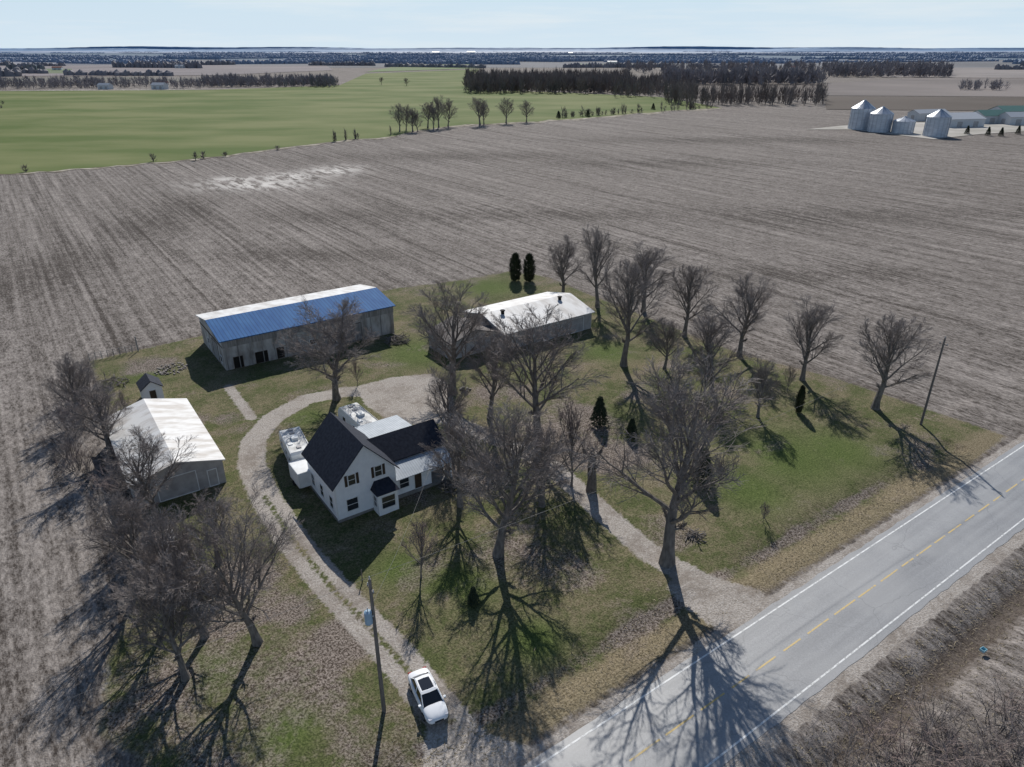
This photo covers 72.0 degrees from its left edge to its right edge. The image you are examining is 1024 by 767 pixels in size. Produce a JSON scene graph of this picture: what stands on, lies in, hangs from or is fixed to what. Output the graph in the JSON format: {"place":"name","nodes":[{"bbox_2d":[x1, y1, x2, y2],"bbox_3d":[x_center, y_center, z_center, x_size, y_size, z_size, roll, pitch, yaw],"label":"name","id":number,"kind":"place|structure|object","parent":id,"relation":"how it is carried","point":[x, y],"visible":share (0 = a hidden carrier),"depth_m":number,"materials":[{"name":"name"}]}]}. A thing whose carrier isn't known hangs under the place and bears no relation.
{"place":"outdoors","nodes":[
{"label":"outdoors","id":0,"kind":"place"},
{"bbox_2d":[2,77,212,84],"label":"tan field","id":1,"kind":"structure","parent":0,"point":[72,78],"depth_m":1174.04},
{"bbox_2d":[0,65,331,75],"bbox_3d":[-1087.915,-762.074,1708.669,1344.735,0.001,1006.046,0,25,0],"label":"tan field","id":2,"kind":"structure","parent":0,"point":[227,69],"depth_m":1685.61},
{"bbox_2d":[195,284,395,369],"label":"blue roof barn","id":3,"kind":"structure","parent":0,"point":[239,337],"depth_m":114.80,"materials":[{"name":"metal"}]},
{"bbox_2d":[199,307,392,368],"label":"walls","id":4,"kind":"structure","parent":3,"relation":"in","point":[261,356],"depth_m":112.15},
{"bbox_2d":[0,69,718,173],"bbox_3d":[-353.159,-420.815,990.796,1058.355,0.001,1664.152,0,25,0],"label":"green field","id":5,"kind":"structure","parent":0,"point":[50,130],"depth_m":525.36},
{"bbox_2d":[0,107,721,174],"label":"field margin","id":6,"kind":"object","parent":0,"point":[361,139],"visible":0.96,"depth_m":386.53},
{"bbox_2d":[368,64,468,71],"bbox_3d":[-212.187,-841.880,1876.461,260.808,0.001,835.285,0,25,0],"label":"green pasture","id":7,"kind":"structure","parent":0,"point":[407,68],"depth_m":1766.86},
{"bbox_2d":[0,60,1019,67],"bbox_3d":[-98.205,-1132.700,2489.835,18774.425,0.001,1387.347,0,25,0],"label":"hazy fields","id":8,"kind":"structure","parent":0,"point":[986,64],"depth_m":2239.60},
{"bbox_2d":[0,68,1023,766],"bbox_3d":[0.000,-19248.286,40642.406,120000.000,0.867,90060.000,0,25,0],"label":"ground","id":9,"kind":"structure","parent":0,"point":[858,228],"depth_m":95.73,"materials":[{"name":"soil"}]},
{"bbox_2d":[27,415,91,459],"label":"shrub","id":10,"kind":"object","parent":9,"relation":"on","point":[66,445],"visible":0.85,"depth_m":85.44,"materials":[{"name":"brown plant"}]},
{"bbox_2d":[27,359,91,405],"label":"shrub","id":11,"kind":"object","parent":9,"relation":"on","point":[52,394],"visible":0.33,"depth_m":97.36,"materials":[{"name":"brown plant"}]},
{"bbox_2d":[31,381,94,435],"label":"shrub","id":12,"kind":"object","parent":9,"relation":"on","point":[64,415],"visible":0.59,"depth_m":90.31,"materials":[{"name":"brown plant"}]},
{"bbox_2d":[41,351,96,407],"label":"bare tree","id":13,"kind":"object","parent":9,"relation":"on","point":[72,373],"visible":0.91,"depth_m":92.56,"materials":[{"name":"brown plant"}]},
{"bbox_2d":[42,437,106,474],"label":"shrub","id":14,"kind":"object","parent":9,"relation":"on","point":[75,458],"visible":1,"depth_m":82.81,"materials":[{"name":"brown plant"}]},
{"bbox_2d":[44,381,134,458],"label":"bare tree","id":15,"kind":"object","parent":9,"relation":"on","point":[103,402],"visible":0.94,"depth_m":82.86,"materials":[{"name":"brown plant"}]},
{"bbox_2d":[0,74,202,88],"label":"distant tree row","id":16,"kind":"object","parent":9,"relation":"on","point":[56,81],"visible":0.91,"depth_m":904.97,"materials":[{"name":"brown wood"}]},
{"bbox_2d":[66,455,136,498],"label":"shrub","id":17,"kind":"object","parent":9,"relation":"on","point":[106,480],"visible":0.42,"depth_m":77.17,"materials":[{"name":"brown plant"}]},
{"bbox_2d":[63,485,181,589],"bbox_3d":[-34.218,14.049,62.229,7.332,11.676,9.223,13,28,26],"label":"bare tree","id":18,"kind":"object","parent":9,"relation":"on","point":[118,511],"visible":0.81,"depth_m":61.11,"materials":[{"name":"brown plant"}]},
{"bbox_2d":[97,545,183,628],"bbox_3d":[-30.188,17.268,58.668,5.920,8.816,6.672,-4,26,-9],"label":"bare tree","id":19,"kind":"object","parent":9,"relation":"on","point":[147,558],"visible":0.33,"depth_m":57.49,"materials":[{"name":"brown plant"}]},
{"bbox_2d":[92,426,198,524],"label":"bare tree","id":20,"kind":"object","parent":9,"relation":"on","point":[145,490],"visible":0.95,"depth_m":70.69,"materials":[{"name":"brown plant"}]},
{"bbox_2d":[136,373,163,398],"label":"garden shed","id":21,"kind":"structure","parent":9,"relation":"on","point":[149,386],"depth_m":99.03,"materials":[{"name":"white"}]},
{"bbox_2d":[104,398,226,507],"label":"machine shed","id":22,"kind":"structure","parent":9,"relation":"on","point":[172,418],"depth_m":81.79,"materials":[{"name":"grey"}]},
{"bbox_2d":[155,468,219,501],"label":"doors and windows","id":23,"kind":"structure","parent":22,"relation":"in","point":[185,483],"depth_m":78.19,"materials":[{"name":"grey"}]},
{"bbox_2d":[108,549,234,681],"bbox_3d":[-25.188,17.837,53.407,8.877,12.345,5.714,-7,26,-15],"label":"bare tree","id":24,"kind":"object","parent":9,"relation":"on","point":[176,650],"visible":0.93,"depth_m":52.07,"materials":[{"name":"brown plant"}]},
{"bbox_2d":[126,495,229,647],"bbox_3d":[-26.559,15.426,57.194,8.082,13.565,10.166,-10,27,-19],"label":"bare tree","id":25,"kind":"object","parent":9,"relation":"on","point":[153,549],"visible":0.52,"depth_m":55.32,"materials":[{"name":"brown plant"}]},
{"bbox_2d":[155,486,246,562],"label":"bare tree","id":26,"kind":"object","parent":9,"relation":"on","point":[220,501],"visible":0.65,"depth_m":66.38,"materials":[{"name":"brown plant"}]},
{"bbox_2d":[149,483,304,646],"bbox_3d":[-21.996,15.573,55.830,10.552,14.461,12.319,6,26,12],"label":"bare tree","id":27,"kind":"object","parent":9,"relation":"on","point":[243,615],"visible":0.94,"depth_m":53.79,"materials":[{"name":"brown plant"}]},
{"bbox_2d":[200,72,338,86],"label":"woodlot","id":28,"kind":"object","parent":9,"relation":"on","point":[232,80],"visible":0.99,"depth_m":930.05,"materials":[{"name":"brown wood"}]},
{"bbox_2d":[279,427,307,462],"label":"travel trailer","id":29,"kind":"object","parent":9,"relation":"on","point":[293,442],"visible":0.58,"depth_m":83.35,"materials":[{"name":"grey"}]},
{"bbox_2d":[288,458,311,487],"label":"cargo trailer","id":30,"kind":"object","parent":9,"relation":"on","point":[299,471],"visible":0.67,"depth_m":79.19,"materials":[{"name":"metal"}]},
{"bbox_2d":[271,295,381,400],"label":"bare tree","id":31,"kind":"object","parent":9,"relation":"on","point":[338,333],"visible":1,"depth_m":93.56,"materials":[{"name":"brown plant"}]},
{"bbox_2d":[0,100,711,171],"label":"hedgerow","id":32,"kind":"object","parent":9,"relation":"on","point":[564,114],"visible":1,"depth_m":518.67,"materials":[{"name":"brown wood"}]},
{"bbox_2d":[338,403,377,426],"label":"travel trailer","id":33,"kind":"object","parent":9,"relation":"on","point":[355,414],"visible":0.33,"depth_m":89.42,"materials":[{"name":"grey"}]},
{"bbox_2d":[364,576,385,711],"bbox_3d":[-9.853,19.102,50.286,0.860,13.350,1.000,-17,30,-31],"label":"utility pole","id":34,"kind":"object","parent":9,"relation":"on","point":[369,617],"visible":0.95,"depth_m":49.62,"materials":[{"name":"brown wood"}]},
{"bbox_2d":[301,412,452,522],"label":"white farmhouse","id":35,"kind":"object","parent":9,"relation":"on","point":[379,467],"visible":0.92,"depth_m":76.10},
{"bbox_2d":[310,463,422,511],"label":"windows","id":36,"kind":"structure","parent":35,"relation":"in","point":[387,501],"depth_m":74.86,"materials":[{"name":"black glass"}]},
{"bbox_2d":[381,332,409,345],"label":"brush pile","id":37,"kind":"object","parent":9,"relation":"on","point":[398,339],"visible":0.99,"depth_m":119.73,"materials":[{"name":"brown plant"}]},
{"bbox_2d":[400,515,438,577],"bbox_3d":[-8.124,14.957,64.945,3.374,7.614,4.085,17,31,32],"label":"young tree","id":38,"kind":"object","parent":9,"relation":"on","point":[419,541],"visible":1,"depth_m":64.36,"materials":[{"name":"brown plant"}]},
{"bbox_2d":[408,666,447,723],"bbox_3d":[-6.407,23.574,53.537,2.160,1.474,4.890,-12,28,-24],"label":"parked car","id":39,"kind":"object","parent":9,"relation":"on","point":[428,696],"visible":1,"depth_m":52.82,"materials":[{"name":"white paint"}]},
{"bbox_2d":[401,280,492,394],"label":"bare tree","id":40,"kind":"object","parent":9,"relation":"on","point":[456,313],"visible":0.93,"depth_m":96.98,"materials":[{"name":"brown plant"}]},
{"bbox_2d":[422,362,471,451],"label":"bare tree","id":41,"kind":"object","parent":9,"relation":"on","point":[436,390],"visible":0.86,"depth_m":84.03,"materials":[{"name":"brown plant"}]},
{"bbox_2d":[436,475,475,496],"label":"shrub","id":42,"kind":"object","parent":9,"relation":"on","point":[450,485],"visible":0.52,"depth_m":79.65,"materials":[{"name":"brown plant"}]},
{"bbox_2d":[418,415,494,507],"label":"bare tree","id":43,"kind":"object","parent":9,"relation":"on","point":[452,455],"visible":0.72,"depth_m":73.69,"materials":[{"name":"brown plant"}]},
{"bbox_2d":[429,330,498,358],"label":"wing walls","id":44,"kind":"structure","parent":9,"relation":"on","point":[467,349],"depth_m":114.02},
{"bbox_2d":[426,316,496,344],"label":"wing roof","id":45,"kind":"structure","parent":44,"relation":"on","point":[461,334],"depth_m":114.87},
{"bbox_2d":[465,586,479,608],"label":"spruce tree","id":46,"kind":"object","parent":9,"relation":"on","point":[473,598],"visible":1,"depth_m":62.64,"materials":[{"name":"green plant"}]},
{"bbox_2d":[467,97,487,124],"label":"bare tree","id":47,"kind":"object","parent":9,"relation":"on","point":[478,107],"visible":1,"depth_m":454.16,"materials":[{"name":"brown plant"}]},
{"bbox_2d":[462,328,517,419],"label":"bare tree","id":48,"kind":"object","parent":9,"relation":"on","point":[489,348],"visible":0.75,"depth_m":91.22,"materials":[{"name":"brown plant"}]},
{"bbox_2d":[435,397,574,557],"bbox_3d":[-1.012,9.265,64.743,12.200,18.360,15.347,8,27,17],"label":"bare tree","id":49,"kind":"object","parent":9,"relation":"on","point":[514,468],"visible":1,"depth_m":63.57,"materials":[{"name":"brown plant"}]},
{"bbox_2d":[0,50,1023,76],"bbox_3d":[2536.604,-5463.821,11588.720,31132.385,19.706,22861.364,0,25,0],"label":"distant treelines","id":50,"kind":"object","parent":9,"relation":"on","point":[395,58],"visible":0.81,"depth_m":2774.98,"materials":[{"name":"grey wood"}]},
{"bbox_2d":[508,252,521,280],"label":"columnar cedar","id":51,"kind":"object","parent":9,"relation":"on","point":[515,273],"visible":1,"depth_m":149.64,"materials":[{"name":"green plant"}]},
{"bbox_2d":[464,312,591,346],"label":"walls","id":52,"kind":"structure","parent":9,"relation":"on","point":[587,320],"depth_m":121.64,"materials":[{"name":"grey"}]},
{"bbox_2d":[464,292,594,334],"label":"roof","id":53,"kind":"structure","parent":52,"relation":"on","point":[569,305],"depth_m":123.12,"materials":[{"name":"white metal"}]},
{"bbox_2d":[500,296,583,340],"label":"doors and vents","id":54,"kind":"structure","parent":52,"relation":"attached to","point":[579,322],"depth_m":122.96,"materials":[{"name":"grey metal"}]},
{"bbox_2d":[522,253,535,281],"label":"columnar cedar","id":55,"kind":"object","parent":9,"relation":"on","point":[529,271],"visible":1,"depth_m":149.20,"materials":[{"name":"green plant"}]},
{"bbox_2d":[503,421,581,507],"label":"bare tree","id":56,"kind":"object","parent":9,"relation":"on","point":[542,498],"visible":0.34,"depth_m":73.59,"materials":[{"name":"brown plant"}]},
{"bbox_2d":[484,303,611,441],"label":"bare tree","id":57,"kind":"object","parent":9,"relation":"on","point":[505,349],"visible":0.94,"depth_m":84.76,"materials":[{"name":"brown plant"}]},
{"bbox_2d":[461,66,662,93],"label":"woodlot","id":58,"kind":"object","parent":9,"relation":"on","point":[495,80],"visible":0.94,"depth_m":804.08,"materials":[{"name":"brown wood"}]},
{"bbox_2d":[544,234,589,292],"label":"bare tree","id":59,"kind":"object","parent":9,"relation":"on","point":[561,272],"visible":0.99,"depth_m":137.34,"materials":[{"name":"brown plant"}]},
{"bbox_2d":[552,396,607,486],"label":"young tree","id":60,"kind":"object","parent":9,"relation":"on","point":[571,425],"visible":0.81,"depth_m":76.76,"materials":[{"name":"brown plant"}]},
{"bbox_2d":[582,444,603,493],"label":"broken tree trunk","id":61,"kind":"object","parent":9,"relation":"on","point":[591,486],"visible":0.62,"depth_m":78.22,"materials":[{"name":"brown plant"}]},
{"bbox_2d":[578,223,620,307],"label":"bare tree","id":62,"kind":"object","parent":9,"relation":"on","point":[597,245],"visible":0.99,"depth_m":131.55,"materials":[{"name":"brown plant"}]},
{"bbox_2d":[589,396,610,428],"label":"spruce tree","id":63,"kind":"object","parent":9,"relation":"on","point":[598,409],"visible":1,"depth_m":92.20,"materials":[{"name":"green plant"}]},
{"bbox_2d":[595,260,669,366],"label":"bare tree","id":64,"kind":"object","parent":9,"relation":"on","point":[627,291],"visible":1,"depth_m":104.79,"materials":[{"name":"brown plant"}]},
{"bbox_2d":[620,241,676,312],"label":"bare tree","id":65,"kind":"object","parent":9,"relation":"on","point":[642,259],"visible":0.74,"depth_m":129.47,"materials":[{"name":"brown plant"}]},
{"bbox_2d":[612,75,701,96],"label":"woodlot","id":66,"kind":"object","parent":9,"relation":"on","point":[635,88],"visible":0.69,"depth_m":743.92,"materials":[{"name":"brown wood"}]},
{"bbox_2d":[553,342,773,568],"bbox_3d":[13.912,7.958,62.761,20.144,22.402,12.966,-15,29,-28],"label":"bare tree","id":67,"kind":"object","parent":9,"relation":"on","point":[667,554],"visible":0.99,"depth_m":61.74,"materials":[{"name":"brown plant"}]},
{"bbox_2d":[639,317,688,369],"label":"bare tree","id":68,"kind":"object","parent":9,"relation":"on","point":[667,333],"visible":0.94,"depth_m":107.38,"materials":[{"name":"brown plant"}]},
{"bbox_2d":[663,264,718,337],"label":"bare tree","id":69,"kind":"object","parent":9,"relation":"on","point":[691,276],"visible":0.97,"depth_m":117.70,"materials":[{"name":"brown plant"}]},
{"bbox_2d":[679,528,706,543],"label":"brush pile","id":70,"kind":"object","parent":9,"relation":"on","point":[692,535],"visible":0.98,"depth_m":71.64,"materials":[{"name":"brown plant"}]},
{"bbox_2d":[688,448,715,489],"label":"spruce tree","id":71,"kind":"object","parent":9,"relation":"on","point":[709,461],"visible":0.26,"depth_m":79.35,"materials":[{"name":"green plant"}]},
{"bbox_2d":[681,306,760,392],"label":"bare tree","id":72,"kind":"object","parent":9,"relation":"on","point":[708,337],"visible":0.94,"depth_m":98.42,"materials":[{"name":"brown plant"}]},
{"bbox_2d":[697,273,783,356],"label":"bare tree","id":73,"kind":"object","parent":9,"relation":"on","point":[751,298],"visible":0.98,"depth_m":110.31,"materials":[{"name":"brown plant"}]},
{"bbox_2d":[662,77,828,105],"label":"woodlot","id":74,"kind":"object","parent":9,"relation":"on","point":[731,94],"visible":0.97,"depth_m":634.39,"materials":[{"name":"brown wood"}]},
{"bbox_2d":[748,357,780,417],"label":"bare tree","id":75,"kind":"object","parent":9,"relation":"on","point":[763,372],"visible":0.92,"depth_m":92.64,"materials":[{"name":"brown plant"}]},
{"bbox_2d":[625,58,953,84],"bbox_3d":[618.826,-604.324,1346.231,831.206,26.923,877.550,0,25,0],"label":"woodlot","id":76,"kind":"object","parent":9,"relation":"on","point":[737,73],"visible":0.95,"depth_m":1228.61,"materials":[{"name":"brown wood"}]},
{"bbox_2d":[794,385,805,412],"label":"columnar cedar","id":77,"kind":"object","parent":9,"relation":"on","point":[800,396],"visible":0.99,"depth_m":95.41,"materials":[{"name":"green plant"}]},
{"bbox_2d":[783,294,845,380],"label":"bare tree","id":78,"kind":"object","parent":9,"relation":"on","point":[809,326],"visible":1,"depth_m":102.24,"materials":[{"name":"brown plant"}]},
{"bbox_2d":[806,719,891,766],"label":"shrub","id":79,"kind":"object","parent":9,"relation":"on","point":[844,759],"visible":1,"depth_m":48.19,"materials":[{"name":"brown plant"}]},
{"bbox_2d":[848,100,875,129],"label":"grain bin","id":80,"kind":"object","parent":9,"relation":"on","point":[860,112],"visible":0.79,"depth_m":429.89,"materials":[{"name":"metal"}]},
{"bbox_2d":[867,106,893,132],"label":"grain bin","id":81,"kind":"object","parent":9,"relation":"on","point":[881,119],"visible":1,"depth_m":416.94,"materials":[{"name":"metal"}]},
{"bbox_2d":[835,691,932,766],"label":"shrub","id":82,"kind":"object","parent":9,"relation":"on","point":[885,734],"visible":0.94,"depth_m":50.14,"materials":[{"name":"brown plant"}]},
{"bbox_2d":[850,312,939,409],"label":"bare tree","id":83,"kind":"object","parent":9,"relation":"on","point":[892,349],"visible":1,"depth_m":92.76,"materials":[{"name":"brown plant"}]},
{"bbox_2d":[891,116,915,133],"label":"grain bin","id":84,"kind":"object","parent":9,"relation":"on","point":[904,125],"visible":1,"depth_m":411.67,"materials":[{"name":"metal"}]},
{"bbox_2d":[814,122,1023,138],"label":"farm yard","id":85,"kind":"structure","parent":9,"relation":"on","point":[952,132],"depth_m":433.62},
{"bbox_2d":[857,696,994,766],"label":"shrub","id":86,"kind":"object","parent":9,"relation":"on","point":[939,761],"visible":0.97,"depth_m":48.89,"materials":[{"name":"brown plant"}]},
{"bbox_2d":[907,109,949,120],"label":"farm shed","id":87,"kind":"structure","parent":9,"relation":"on","point":[919,115],"depth_m":486.14,"materials":[{"name":"grey"}]},
{"bbox_2d":[919,336,947,424],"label":"utility pole","id":88,"kind":"object","parent":9,"relation":"on","point":[929,392],"visible":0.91,"depth_m":90.90,"materials":[{"name":"brown wood"}]},
{"bbox_2d":[922,109,951,136],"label":"grain bin","id":89,"kind":"object","parent":9,"relation":"on","point":[937,123],"visible":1,"depth_m":394.92,"materials":[{"name":"metal"}]},
{"bbox_2d":[899,670,975,744],"bbox_3d":[30.712,24.140,51.323,5.369,2.375,5.538,-16,30,-31],"label":"shrub","id":90,"kind":"object","parent":9,"relation":"on","point":[933,725],"visible":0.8,"depth_m":51.62,"materials":[{"name":"brown plant"}]},
{"bbox_2d":[899,686,1005,766],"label":"shrub","id":91,"kind":"object","parent":9,"relation":"on","point":[959,729],"visible":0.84,"depth_m":50.32,"materials":[{"name":"brown plant"}]},
{"bbox_2d":[911,709,1015,766],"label":"shrub","id":92,"kind":"object","parent":9,"relation":"on","point":[963,757],"visible":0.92,"depth_m":47.91,"materials":[{"name":"brown plant"}]},
{"bbox_2d":[948,112,986,126],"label":"farm shed","id":93,"kind":"structure","parent":9,"relation":"on","point":[966,119],"depth_m":446.88,"materials":[{"name":"grey"}]},
{"bbox_2d":[958,77,1010,89],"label":"distant tree row","id":94,"kind":"object","parent":9,"relation":"on","point":[993,86],"visible":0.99,"depth_m":849.87,"materials":[{"name":"brown wood"}]},
{"bbox_2d":[974,109,1008,123],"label":"farm shed","id":95,"kind":"structure","parent":9,"relation":"on","point":[991,116],"depth_m":468.67,"materials":[{"name":"green"}]},
{"bbox_2d":[959,674,1023,763],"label":"shrub","id":96,"kind":"object","parent":9,"relation":"on","point":[984,729],"visible":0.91,"depth_m":50.68,"materials":[{"name":"brown plant"}]},
{"bbox_2d":[969,695,1023,766],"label":"shrub","id":97,"kind":"object","parent":9,"relation":"on","point":[1007,753],"visible":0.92,"depth_m":48.39,"materials":[{"name":"brown plant"}]},
{"bbox_2d":[976,673,1023,728],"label":"shrub","id":98,"kind":"object","parent":9,"relation":"on","point":[1019,705],"visible":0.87,"depth_m":53.01,"materials":[{"name":"brown plant"}]},
{"bbox_2d":[997,112,1023,124],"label":"farm shed","id":99,"kind":"structure","parent":9,"relation":"on","point":[1011,118],"depth_m":460.34,"materials":[{"name":"grey"}]},
{"bbox_2d":[0,46,1023,52],"bbox_3d":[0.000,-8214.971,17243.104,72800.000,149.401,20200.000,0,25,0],"label":"horizon hills","id":100,"kind":"structure","parent":0,"point":[648,49],"depth_m":17244.61,"materials":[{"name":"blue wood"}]},
{"bbox_2d":[0,0,1023,47],"label":"sky","id":101,"kind":"structure","parent":0,"point":[23,23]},
{"bbox_2d":[2,53,1023,59],"bbox_3d":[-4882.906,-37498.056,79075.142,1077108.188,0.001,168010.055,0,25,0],"label":"hazy fields","id":102,"kind":"structure","parent":0,"point":[151,54],"depth_m":5299.04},
{"bbox_2d":[360,440,1023,766],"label":"roadside grass","id":103,"kind":"structure","parent":0,"point":[574,686],"depth_m":57.55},
{"bbox_2d":[663,82,823,96],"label":"plowed field","id":104,"kind":"structure","parent":0,"point":[779,86],"depth_m":925.86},
{"bbox_2d":[523,441,1023,766],"bbox_3d":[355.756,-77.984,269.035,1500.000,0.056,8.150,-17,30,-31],"label":"road","id":105,"kind":"structure","parent":0,"point":[725,699],"depth_m":59.08,"materials":[{"name":"asphalt"}]},
{"bbox_2d":[825,78,1023,96],"bbox_3d":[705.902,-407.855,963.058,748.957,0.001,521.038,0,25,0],"label":"plowed field","id":106,"kind":"structure","parent":0,"point":[924,87],"depth_m":879.88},
{"bbox_2d":[825,96,1023,110],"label":"plowed field","id":107,"kind":"structure","parent":0,"point":[918,103],"depth_m":650.61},
{"bbox_2d":[882,68,1023,77],"bbox_3d":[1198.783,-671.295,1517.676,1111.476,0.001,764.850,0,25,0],"label":"tan field","id":108,"kind":"structure","parent":0,"point":[974,72],"depth_m":1358.74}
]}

